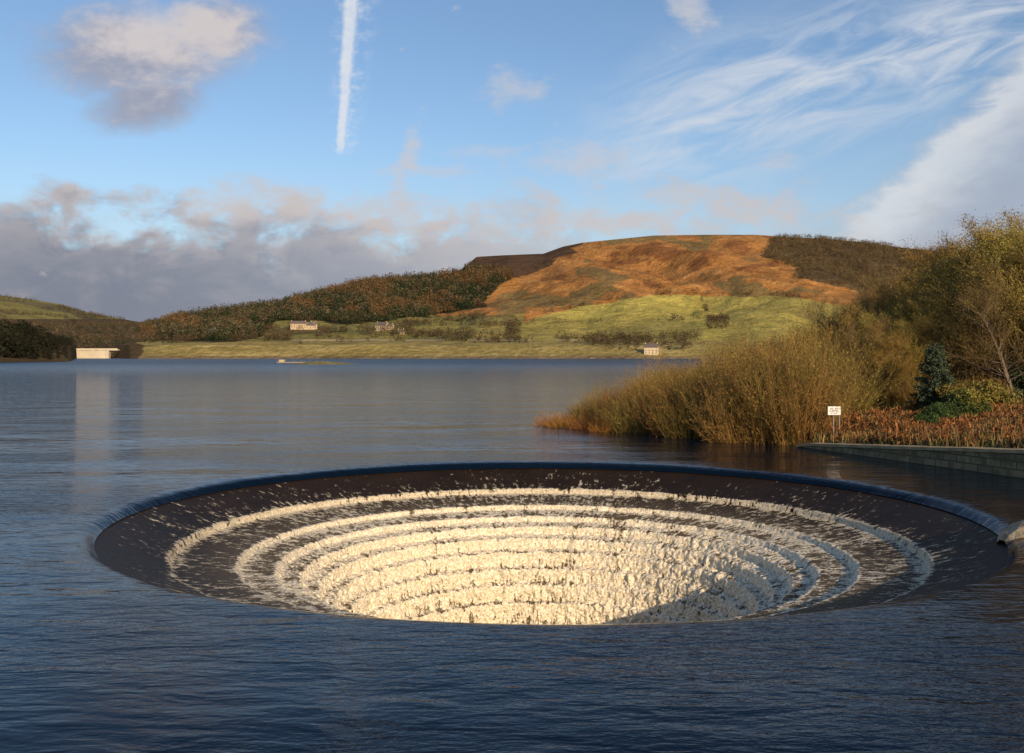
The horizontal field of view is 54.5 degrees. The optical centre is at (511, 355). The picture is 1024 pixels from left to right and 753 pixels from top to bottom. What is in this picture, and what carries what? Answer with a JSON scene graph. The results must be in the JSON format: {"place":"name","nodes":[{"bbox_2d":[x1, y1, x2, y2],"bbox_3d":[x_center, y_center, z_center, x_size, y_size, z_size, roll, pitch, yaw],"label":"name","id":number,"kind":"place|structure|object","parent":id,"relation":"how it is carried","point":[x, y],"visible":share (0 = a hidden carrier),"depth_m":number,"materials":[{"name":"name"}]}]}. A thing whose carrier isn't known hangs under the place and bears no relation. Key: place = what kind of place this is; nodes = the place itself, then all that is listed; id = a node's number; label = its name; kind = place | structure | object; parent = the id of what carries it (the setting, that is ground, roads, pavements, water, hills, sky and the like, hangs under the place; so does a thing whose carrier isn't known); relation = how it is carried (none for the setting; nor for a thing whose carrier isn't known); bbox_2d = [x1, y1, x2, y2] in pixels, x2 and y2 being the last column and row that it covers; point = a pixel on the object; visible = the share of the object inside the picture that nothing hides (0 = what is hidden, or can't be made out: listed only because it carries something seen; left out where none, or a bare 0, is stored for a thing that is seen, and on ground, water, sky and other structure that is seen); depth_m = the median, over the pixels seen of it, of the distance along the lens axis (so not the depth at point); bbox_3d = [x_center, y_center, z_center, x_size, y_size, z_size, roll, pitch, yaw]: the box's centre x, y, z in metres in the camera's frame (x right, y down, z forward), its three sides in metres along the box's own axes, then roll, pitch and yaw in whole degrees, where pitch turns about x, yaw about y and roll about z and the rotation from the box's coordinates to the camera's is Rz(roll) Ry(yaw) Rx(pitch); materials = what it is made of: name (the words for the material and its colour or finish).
{"place":"outdoors","nodes":[
{"label":"outdoors","id":0,"kind":"place"},
{"bbox_2d":[0,235,966,361],"bbox_3d":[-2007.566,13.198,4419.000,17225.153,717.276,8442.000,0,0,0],"label":"hills","id":1,"kind":"structure","parent":0,"point":[643,307],"depth_m":1788.22,"materials":[{"name":"plant"}]},
{"bbox_2d":[0,319,75,358],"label":"shadowed plantation","id":2,"kind":"object","parent":1,"relation":"on","point":[18,339],"visible":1,"depth_m":701.81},
{"bbox_2d":[0,293,157,350],"bbox_3d":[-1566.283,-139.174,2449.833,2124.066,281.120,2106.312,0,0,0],"label":"valley woodland","id":3,"kind":"object","parent":1,"relation":"on","point":[99,337],"visible":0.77,"depth_m":2017.95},
{"bbox_2d":[76,348,119,357],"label":"flat-roofed waterside building","id":4,"kind":"structure","parent":1,"relation":"on","point":[93,353],"depth_m":1372.40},
{"bbox_2d":[290,320,314,329],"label":"stone farmhouse","id":5,"kind":"object","parent":1,"relation":"on","point":[294,325],"visible":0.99,"depth_m":1556.37,"materials":[{"name":"stone"}]},
{"bbox_2d":[138,260,514,340],"bbox_3d":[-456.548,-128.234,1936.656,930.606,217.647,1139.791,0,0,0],"label":"hillside woodland","id":6,"kind":"object","parent":1,"relation":"on","point":[360,294],"visible":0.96,"depth_m":1979.07,"materials":[{"name":"plant"}]},
{"bbox_2d":[375,321,394,330],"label":"stone cottage","id":7,"kind":"structure","parent":1,"relation":"on","point":[378,325],"depth_m":1555.84,"materials":[{"name":"stone"}]},
{"bbox_2d":[141,287,839,349],"bbox_3d":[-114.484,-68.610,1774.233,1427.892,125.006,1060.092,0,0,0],"label":"hedgerow trees","id":8,"kind":"object","parent":1,"relation":"on","point":[437,333],"visible":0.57,"depth_m":1452.92,"materials":[{"name":"plant"}]},
{"bbox_2d":[525,240,780,305],"bbox_3d":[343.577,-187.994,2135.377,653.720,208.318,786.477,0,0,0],"label":"hill scrub","id":9,"kind":"object","parent":1,"relation":"on","point":[639,272],"visible":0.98,"depth_m":2019.05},
{"bbox_2d":[763,233,942,289],"bbox_3d":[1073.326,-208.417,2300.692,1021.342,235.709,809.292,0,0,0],"label":"moorland edge woodland","id":10,"kind":"object","parent":1,"relation":"on","point":[851,271],"visible":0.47,"depth_m":2391.56,"materials":[{"name":"plant"}]},
{"bbox_2d":[0,358,1023,752],"bbox_3d":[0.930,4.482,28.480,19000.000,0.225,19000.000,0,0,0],"label":"lake water","id":11,"kind":"structure","parent":0,"point":[98,654],"depth_m":15.78,"materials":[{"name":"blue liquid"}]},
{"bbox_2d":[293,361,351,364],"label":"grassy islet","id":12,"kind":"object","parent":11,"relation":"in","point":[314,363],"visible":0.94,"depth_m":473.04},
{"bbox_2d":[94,468,1007,623],"bbox_3d":[0.930,9.475,28.480,24.120,9.790,24.120,0,0,0],"label":"bellmouth spillway","id":13,"kind":"object","parent":11,"relation":"in","point":[548,546],"visible":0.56,"depth_m":32.66,"materials":[{"name":"stone"}]},
{"bbox_2d":[997,520,1023,545],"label":"concrete pier nose","id":14,"kind":"object","parent":13,"relation":"on","point":[1011,532],"visible":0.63,"depth_m":24.28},
{"bbox_2d":[532,405,572,426],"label":"dogwood bush","id":15,"kind":"object","parent":11,"relation":"in","point":[544,420],"visible":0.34,"depth_m":61.13,"materials":[{"name":"brown plant"}]},
{"bbox_2d":[561,409,603,429],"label":"dogwood bush","id":16,"kind":"object","parent":11,"relation":"in","point":[580,425],"visible":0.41,"depth_m":58.84,"materials":[{"name":"brown plant"}]},
{"bbox_2d":[587,411,624,431],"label":"dogwood bush","id":17,"kind":"object","parent":11,"relation":"in","point":[606,429],"visible":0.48,"depth_m":56.93,"materials":[{"name":"brown plant"}]},
{"bbox_2d":[580,398,637,431],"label":"willow bush","id":18,"kind":"object","parent":11,"relation":"in","point":[604,420],"visible":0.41,"depth_m":57.38,"materials":[{"name":"brown plant"}]},
{"bbox_2d":[0,0,1023,321],"label":"sky","id":19,"kind":"structure","parent":0,"point":[158,158],"materials":[{"name":"blue"}]},
{"bbox_2d":[759,372,1011,447],"bbox_3d":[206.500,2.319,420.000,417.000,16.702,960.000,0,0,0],"label":"bank ground","id":20,"kind":"structure","parent":0,"point":[808,440],"depth_m":47.88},
{"bbox_2d":[570,390,610,419],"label":"willow bush","id":21,"kind":"object","parent":20,"relation":"on","point":[586,407],"visible":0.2,"depth_m":62.09,"materials":[{"name":"brown plant"}]},
{"bbox_2d":[575,372,630,405],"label":"willow bush","id":22,"kind":"object","parent":20,"relation":"on","point":[595,389],"visible":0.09,"depth_m":65.49,"materials":[{"name":"brown plant"}]},
{"bbox_2d":[593,386,654,433],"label":"willow bush","id":23,"kind":"object","parent":20,"relation":"on","point":[622,424],"visible":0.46,"depth_m":56.21,"materials":[{"name":"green plant"}]},
{"bbox_2d":[594,369,668,427],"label":"willow bush","id":24,"kind":"object","parent":20,"relation":"on","point":[620,400],"visible":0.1,"depth_m":58.25,"materials":[{"name":"brown plant"}]},
{"bbox_2d":[601,368,691,431],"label":"willow bush","id":25,"kind":"object","parent":20,"relation":"on","point":[635,396],"visible":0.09,"depth_m":57.75,"materials":[{"name":"brown plant"}]},
{"bbox_2d":[618,348,688,391],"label":"willow bush","id":26,"kind":"object","parent":20,"relation":"on","point":[653,368],"visible":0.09,"depth_m":77.58,"materials":[{"name":"brown plant"}]},
{"bbox_2d":[618,371,700,434],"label":"willow bush","id":27,"kind":"object","parent":20,"relation":"on","point":[640,417],"visible":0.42,"depth_m":55.36,"materials":[{"name":"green plant"}]},
{"bbox_2d":[626,358,700,391],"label":"willow bush","id":28,"kind":"object","parent":20,"relation":"on","point":[660,375],"visible":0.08,"depth_m":63.19,"materials":[{"name":"brown plant"}]},
{"bbox_2d":[623,358,710,432],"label":"willow bush","id":29,"kind":"object","parent":20,"relation":"on","point":[647,409],"visible":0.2,"depth_m":55.27,"materials":[{"name":"brown plant"}]},
{"bbox_2d":[629,374,712,436],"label":"willow bush","id":30,"kind":"object","parent":20,"relation":"on","point":[656,430],"visible":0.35,"depth_m":53.94,"materials":[{"name":"brown plant"}]},
{"bbox_2d":[631,354,715,411],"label":"willow bush","id":31,"kind":"object","parent":20,"relation":"on","point":[670,384],"visible":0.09,"depth_m":55.92,"materials":[{"name":"brown plant"}]},
{"bbox_2d":[638,381,717,438],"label":"willow bush","id":32,"kind":"object","parent":20,"relation":"on","point":[683,428],"visible":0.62,"depth_m":52.72,"materials":[{"name":"brown plant"}]},
{"bbox_2d":[659,374,724,435],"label":"willow bush","id":33,"kind":"object","parent":20,"relation":"on","point":[688,401],"visible":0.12,"depth_m":53.92,"materials":[{"name":"brown plant"}]},
{"bbox_2d":[674,325,778,381],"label":"willow bush","id":34,"kind":"object","parent":20,"relation":"on","point":[725,356],"visible":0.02,"depth_m":61.59,"materials":[{"name":"brown plant"}]},
{"bbox_2d":[675,362,778,442],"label":"willow bush","id":35,"kind":"object","parent":20,"relation":"on","point":[698,417],"visible":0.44,"depth_m":50.36,"materials":[{"name":"brown plant"}]},
{"bbox_2d":[666,329,790,390],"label":"willow bush","id":36,"kind":"object","parent":20,"relation":"on","point":[725,364],"visible":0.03,"depth_m":56.08,"materials":[{"name":"brown plant"}]},
{"bbox_2d":[685,352,779,421],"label":"willow bush","id":37,"kind":"object","parent":20,"relation":"on","point":[725,386],"visible":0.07,"depth_m":52.19,"materials":[{"name":"brown plant"}]},
{"bbox_2d":[688,321,779,366],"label":"willow bush","id":38,"kind":"object","parent":20,"relation":"on","point":[742,349],"visible":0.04,"depth_m":68.38,"materials":[{"name":"brown plant"}]},
{"bbox_2d":[683,356,791,440],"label":"willow bush","id":39,"kind":"object","parent":20,"relation":"on","point":[714,391],"visible":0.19,"depth_m":50.51,"materials":[{"name":"brown plant"}]},
{"bbox_2d":[681,372,804,443],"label":"willow bush","id":40,"kind":"object","parent":20,"relation":"on","point":[729,435],"visible":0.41,"depth_m":49.61,"materials":[{"name":"brown plant"}]},
{"bbox_2d":[693,337,793,394],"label":"willow bush","id":41,"kind":"object","parent":20,"relation":"on","point":[730,366],"visible":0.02,"depth_m":53.88,"materials":[{"name":"brown plant"}]},
{"bbox_2d":[709,336,848,440],"bbox_3d":[13.615,1.726,50.687,6.892,5.838,7.495,0,0,3],"label":"willow bush","id":42,"kind":"object","parent":20,"relation":"on","point":[771,368],"visible":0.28,"depth_m":49.56,"materials":[{"name":"brown plant"}]},
{"bbox_2d":[703,336,856,444],"bbox_3d":[13.662,1.743,49.790,7.363,5.750,7.083,0,-1,44],"label":"willow bush","id":43,"kind":"object","parent":20,"relation":"on","point":[774,418],"visible":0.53,"depth_m":48.55,"materials":[{"name":"brown plant"}]},
{"bbox_2d":[736,347,839,411],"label":"willow bush","id":44,"kind":"object","parent":20,"relation":"on","point":[795,373],"visible":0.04,"depth_m":51.41,"materials":[{"name":"brown plant"}]},
{"bbox_2d":[711,328,865,441],"bbox_3d":[13.860,1.506,50.730,7.709,6.090,7.417,-4,1,-6],"label":"willow bush","id":45,"kind":"object","parent":20,"relation":"on","point":[784,389],"visible":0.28,"depth_m":49.13,"materials":[{"name":"brown plant"}]},
{"bbox_2d":[726,344,854,444],"bbox_3d":[14.212,1.937,49.481,6.511,5.213,6.837,2,-4,-43],"label":"willow bush","id":46,"kind":"object","parent":20,"relation":"on","point":[798,433],"visible":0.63,"depth_m":48.10,"materials":[{"name":"brown plant"}]},
{"bbox_2d":[746,307,853,371],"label":"willow bush","id":47,"kind":"object","parent":20,"relation":"on","point":[797,331],"visible":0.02,"depth_m":63.52,"materials":[{"name":"brown plant"}]},
{"bbox_2d":[725,327,879,422],"bbox_3d":[15.056,1.263,51.618,7.842,6.221,7.545,2,0,40],"label":"willow bush","id":48,"kind":"object","parent":20,"relation":"on","point":[852,390],"visible":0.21,"depth_m":50.63,"materials":[{"name":"brown plant"}]},
{"bbox_2d":[748,316,884,400],"bbox_3d":[17.772,0.765,58.439,8.022,6.400,7.718,-1,-3,-27],"label":"willow bush","id":49,"kind":"object","parent":20,"relation":"on","point":[829,353],"visible":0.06,"depth_m":57.62,"materials":[{"name":"brown plant"}]},
{"bbox_2d":[754,329,880,415],"bbox_3d":[16.248,1.361,53.660,7.270,5.598,6.683,0,0,-4],"label":"willow bush","id":50,"kind":"object","parent":20,"relation":"on","point":[845,369],"visible":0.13,"depth_m":52.72,"materials":[{"name":"brown plant"}]},
{"bbox_2d":[777,316,875,374],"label":"willow bush","id":51,"kind":"object","parent":20,"relation":"on","point":[822,339],"visible":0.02,"depth_m":62.54,"materials":[{"name":"brown plant"}]},
{"bbox_2d":[786,282,882,342],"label":"bare tree","id":52,"kind":"object","parent":20,"relation":"on","point":[821,308],"visible":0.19,"depth_m":70.95,"materials":[{"name":"brown plant"}]},
{"bbox_2d":[828,406,840,435],"bbox_3d":[15.212,3.376,46.930,0.600,1.916,0.108,0,0,0],"label":"warning sign","id":53,"kind":"object","parent":20,"relation":"on","point":[834,410],"visible":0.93,"depth_m":46.88,"materials":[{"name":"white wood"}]},
{"bbox_2d":[785,306,898,393],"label":"willow bush","id":54,"kind":"object","parent":20,"relation":"on","point":[829,339],"visible":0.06,"depth_m":61.79,"materials":[{"name":"brown plant"}]},
{"bbox_2d":[788,306,895,389],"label":"willow bush","id":55,"kind":"object","parent":20,"relation":"on","point":[832,334],"visible":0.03,"depth_m":63.80,"materials":[{"name":"brown plant"}]},
{"bbox_2d":[782,322,903,415],"bbox_3d":[17.786,1.091,55.931,8.226,6.215,7.974,0,0,-35],"label":"willow bush","id":56,"kind":"object","parent":20,"relation":"on","point":[870,389],"visible":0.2,"depth_m":54.26,"materials":[{"name":"brown plant"}]},
{"bbox_2d":[812,300,897,370],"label":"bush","id":57,"kind":"object","parent":20,"relation":"on","point":[849,316],"visible":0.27,"depth_m":62.30,"materials":[{"name":"brown plant"}]},
{"bbox_2d":[823,295,892,350],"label":"bare tree","id":58,"kind":"object","parent":20,"relation":"on","point":[849,312],"visible":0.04,"depth_m":65.63,"materials":[{"name":"brown plant"}]},
{"bbox_2d":[841,369,903,409],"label":"willow bush","id":59,"kind":"object","parent":20,"relation":"on","point":[880,401],"visible":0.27,"depth_m":55.92,"materials":[{"name":"brown plant"}]},
{"bbox_2d":[834,292,910,335],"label":"bare tree","id":60,"kind":"object","parent":20,"relation":"on","point":[878,310],"visible":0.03,"depth_m":64.67,"materials":[{"name":"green plant"}]},
{"bbox_2d":[831,274,917,336],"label":"bare tree","id":61,"kind":"object","parent":20,"relation":"on","point":[877,299],"visible":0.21,"depth_m":64.89,"materials":[{"name":"brown plant"}]},
{"bbox_2d":[840,300,915,384],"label":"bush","id":62,"kind":"object","parent":20,"relation":"on","point":[862,322],"visible":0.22,"depth_m":61.20,"materials":[{"name":"brown plant"}]},
{"bbox_2d":[849,267,926,301],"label":"bare tree","id":63,"kind":"object","parent":20,"relation":"on","point":[881,283],"visible":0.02,"depth_m":80.89,"materials":[{"name":"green plant"}]},
{"bbox_2d":[853,318,923,398],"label":"bare tree","id":64,"kind":"object","parent":20,"relation":"on","point":[886,349],"visible":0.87,"depth_m":56.44,"materials":[{"name":"brown plant"}]},
{"bbox_2d":[848,317,929,403],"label":"bare tree","id":65,"kind":"object","parent":20,"relation":"on","point":[910,334],"visible":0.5,"depth_m":57.45,"materials":[{"name":"brown plant"}]},
{"bbox_2d":[838,312,947,394],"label":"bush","id":66,"kind":"object","parent":20,"relation":"on","point":[872,332],"visible":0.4,"depth_m":58.42,"materials":[{"name":"brown plant"}]},
{"bbox_2d":[873,321,931,396],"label":"bare tree","id":67,"kind":"object","parent":20,"relation":"on","point":[911,367],"visible":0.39,"depth_m":57.41,"materials":[{"name":"brown plant"}]},
{"bbox_2d":[858,277,953,382],"bbox_3d":[26.038,-1.155,63.642,6.487,8.350,7.582,0,0,-27],"label":"bare tree","id":68,"kind":"object","parent":20,"relation":"on","point":[898,300],"visible":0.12,"depth_m":63.10,"materials":[{"name":"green plant"}]},
{"bbox_2d":[801,446,1023,478],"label":"masonry","id":69,"kind":"object","parent":20,"relation":"on","point":[1006,464],"visible":0.2,"depth_m":38.23,"materials":[{"name":"stone"}]},
{"bbox_2d":[796,442,1023,453],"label":"coping","id":70,"kind":"object","parent":69,"relation":"on","point":[967,449],"visible":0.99,"depth_m":39.99,"materials":[{"name":"stone"}]},
{"bbox_2d":[805,398,1023,447],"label":"bracken","id":71,"kind":"object","parent":20,"relation":"on","point":[870,417],"visible":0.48,"depth_m":44.99,"materials":[{"name":"brown plant"}]},
{"bbox_2d":[882,258,946,376],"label":"bare tree","id":72,"kind":"object","parent":20,"relation":"on","point":[912,276],"visible":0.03,"depth_m":67.30,"materials":[{"name":"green plant"}]},
{"bbox_2d":[810,396,1023,447],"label":"grass","id":73,"kind":"structure","parent":20,"relation":"on","point":[891,406],"depth_m":42.93,"materials":[{"name":"brown plant"}]},
{"bbox_2d":[875,300,959,385],"bbox_3d":[24.375,-0.219,58.808,5.747,6.579,4.694,0,0,-34],"label":"bare tree","id":74,"kind":"object","parent":20,"relation":"on","point":[922,326],"visible":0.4,"depth_m":58.17,"materials":[{"name":"brown plant"}]},
{"bbox_2d":[891,371,943,407],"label":"willow bush","id":75,"kind":"object","parent":20,"relation":"on","point":[906,392],"visible":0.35,"depth_m":56.69,"materials":[{"name":"brown plant"}]},
{"bbox_2d":[880,280,957,378],"bbox_3d":[26.606,-0.924,62.502,6.032,7.782,7.131,0,0,39],"label":"bare tree","id":76,"kind":"object","parent":20,"relation":"on","point":[919,294],"visible":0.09,"depth_m":61.68,"materials":[{"name":"brown plant"}]},
{"bbox_2d":[854,263,991,379],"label":"bare tree","id":77,"kind":"object","parent":20,"relation":"on","point":[880,286],"visible":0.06,"depth_m":71.82,"materials":[{"name":"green plant"}]},
{"bbox_2d":[883,249,967,383],"bbox_3d":[27.290,-1.999,64.041,7.004,9.955,8.695,0,0,42],"label":"bare tree","id":78,"kind":"object","parent":20,"relation":"on","point":[921,279],"visible":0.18,"depth_m":63.06,"materials":[{"name":"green plant"}]},
{"bbox_2d":[888,246,965,371],"bbox_3d":[29.304,-2.411,66.936,11.682,10.257,10.995,0,0,-42],"label":"bare tree","id":79,"kind":"object","parent":20,"relation":"on","point":[943,267],"visible":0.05,"depth_m":64.19,"materials":[{"name":"green plant"}]},
{"bbox_2d":[913,411,942,426],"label":"rhododendron bush","id":80,"kind":"object","parent":20,"relation":"on","point":[932,417],"visible":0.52,"depth_m":46.91,"materials":[{"name":"green plant"}]},
{"bbox_2d":[901,340,956,408],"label":"spruce tree","id":81,"kind":"object","parent":20,"relation":"on","point":[935,366],"visible":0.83,"depth_m":52.68,"materials":[{"name":"green plant"}]},
{"bbox_2d":[895,254,971,379],"bbox_3d":[28.957,-1.984,63.621,8.790,9.686,7.501,0,0,28],"label":"bare tree","id":82,"kind":"object","parent":20,"relation":"on","point":[928,278],"visible":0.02,"depth_m":64.74,"materials":[{"name":"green plant"}]},
{"bbox_2d":[915,401,957,420],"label":"rhododendron bush","id":83,"kind":"object","parent":20,"relation":"on","point":[940,408],"visible":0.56,"depth_m":47.65,"materials":[{"name":"green plant"}]},
{"bbox_2d":[892,280,982,381],"bbox_3d":[26.324,-0.844,59.955,6.930,7.671,5.946,0,0,-25],"label":"bare tree","id":84,"kind":"object","parent":20,"relation":"on","point":[934,318],"visible":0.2,"depth_m":59.61,"materials":[{"name":"brown plant"}]},
{"bbox_2d":[910,240,971,383],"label":"bare tree","id":85,"kind":"object","parent":20,"relation":"on","point":[929,258],"visible":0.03,"depth_m":68.58,"materials":[{"name":"green plant"}]},
{"bbox_2d":[886,209,1009,378],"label":"bare tree","id":86,"kind":"object","parent":20,"relation":"on","point":[918,259],"visible":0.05,"depth_m":69.97,"materials":[{"name":"green plant"}]},
{"bbox_2d":[902,252,1004,382],"bbox_3d":[29.236,-1.873,62.024,8.964,9.585,7.700,0,0,-37],"label":"bare tree","id":87,"kind":"object","parent":20,"relation":"on","point":[950,276],"visible":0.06,"depth_m":61.41,"materials":[{"name":"brown plant"}]},
{"bbox_2d":[943,400,964,417],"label":"rhododendron bush","id":88,"kind":"object","parent":20,"relation":"on","point":[953,408],"visible":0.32,"depth_m":48.52,"materials":[{"name":"green plant"}]},
{"bbox_2d":[930,381,980,401],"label":"gorse bush","id":89,"kind":"object","parent":20,"relation":"on","point":[945,389],"visible":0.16,"depth_m":51.77,"materials":[{"name":"green plant"}]},
{"bbox_2d":[907,258,1023,401],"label":"bare tree","id":90,"kind":"object","parent":20,"relation":"on","point":[982,298],"visible":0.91,"depth_m":54.20,"materials":[{"name":"brown plant"}]},
{"bbox_2d":[911,247,1023,383],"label":"bare tree","id":91,"kind":"object","parent":20,"relation":"on","point":[963,322],"visible":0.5,"depth_m":57.05,"materials":[{"name":"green plant"}]},
{"bbox_2d":[941,389,995,416],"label":"rhododendron bush","id":92,"kind":"object","parent":20,"relation":"on","point":[964,409],"visible":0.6,"depth_m":49.31,"materials":[{"name":"green plant"}]},
{"bbox_2d":[945,387,993,414],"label":"gorse bush","id":93,"kind":"object","parent":20,"relation":"on","point":[974,394],"visible":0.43,"depth_m":49.55,"materials":[{"name":"green plant"}]},
{"bbox_2d":[927,216,1023,378],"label":"bare tree","id":94,"kind":"object","parent":20,"relation":"on","point":[990,250],"visible":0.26,"depth_m":58.19,"materials":[{"name":"green plant"}]},
{"bbox_2d":[931,225,1023,380],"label":"bare tree","id":95,"kind":"object","parent":20,"relation":"on","point":[982,261],"visible":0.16,"depth_m":57.10,"materials":[{"name":"green plant"}]},
{"bbox_2d":[932,278,1023,381],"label":"bare tree","id":96,"kind":"object","parent":20,"relation":"on","point":[987,372],"visible":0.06,"depth_m":58.52,"materials":[{"name":"brown plant"}]},
{"bbox_2d":[932,220,1023,278],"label":"bare tree","id":97,"kind":"object","parent":20,"relation":"on","point":[975,234],"visible":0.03,"depth_m":63.85,"materials":[{"name":"green plant"}]},
{"bbox_2d":[934,206,1023,313],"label":"bare tree","id":98,"kind":"object","parent":20,"relation":"on","point":[965,252],"visible":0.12,"depth_m":60.74,"materials":[{"name":"green plant"}]},
{"bbox_2d":[957,204,1023,362],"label":"bare tree","id":99,"kind":"object","parent":20,"relation":"on","point":[1019,244],"visible":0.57,"depth_m":54.60,"materials":[{"name":"green plant"}]},
{"bbox_2d":[965,378,1022,406],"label":"gorse bush","id":100,"kind":"object","parent":20,"relation":"on","point":[993,391],"visible":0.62,"depth_m":51.27,"materials":[{"name":"yellow plant"}]},
{"bbox_2d":[994,313,1023,397],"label":"spruce tree","id":101,"kind":"object","parent":20,"relation":"on","point":[1018,381],"visible":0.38,"depth_m":55.73,"materials":[{"name":"green plant"}]},
{"bbox_2d":[1005,264,1023,332],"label":"bare tree","id":102,"kind":"object","parent":20,"relation":"on","point":[1021,280],"visible":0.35,"depth_m":54.68,"materials":[{"name":"brown plant"}]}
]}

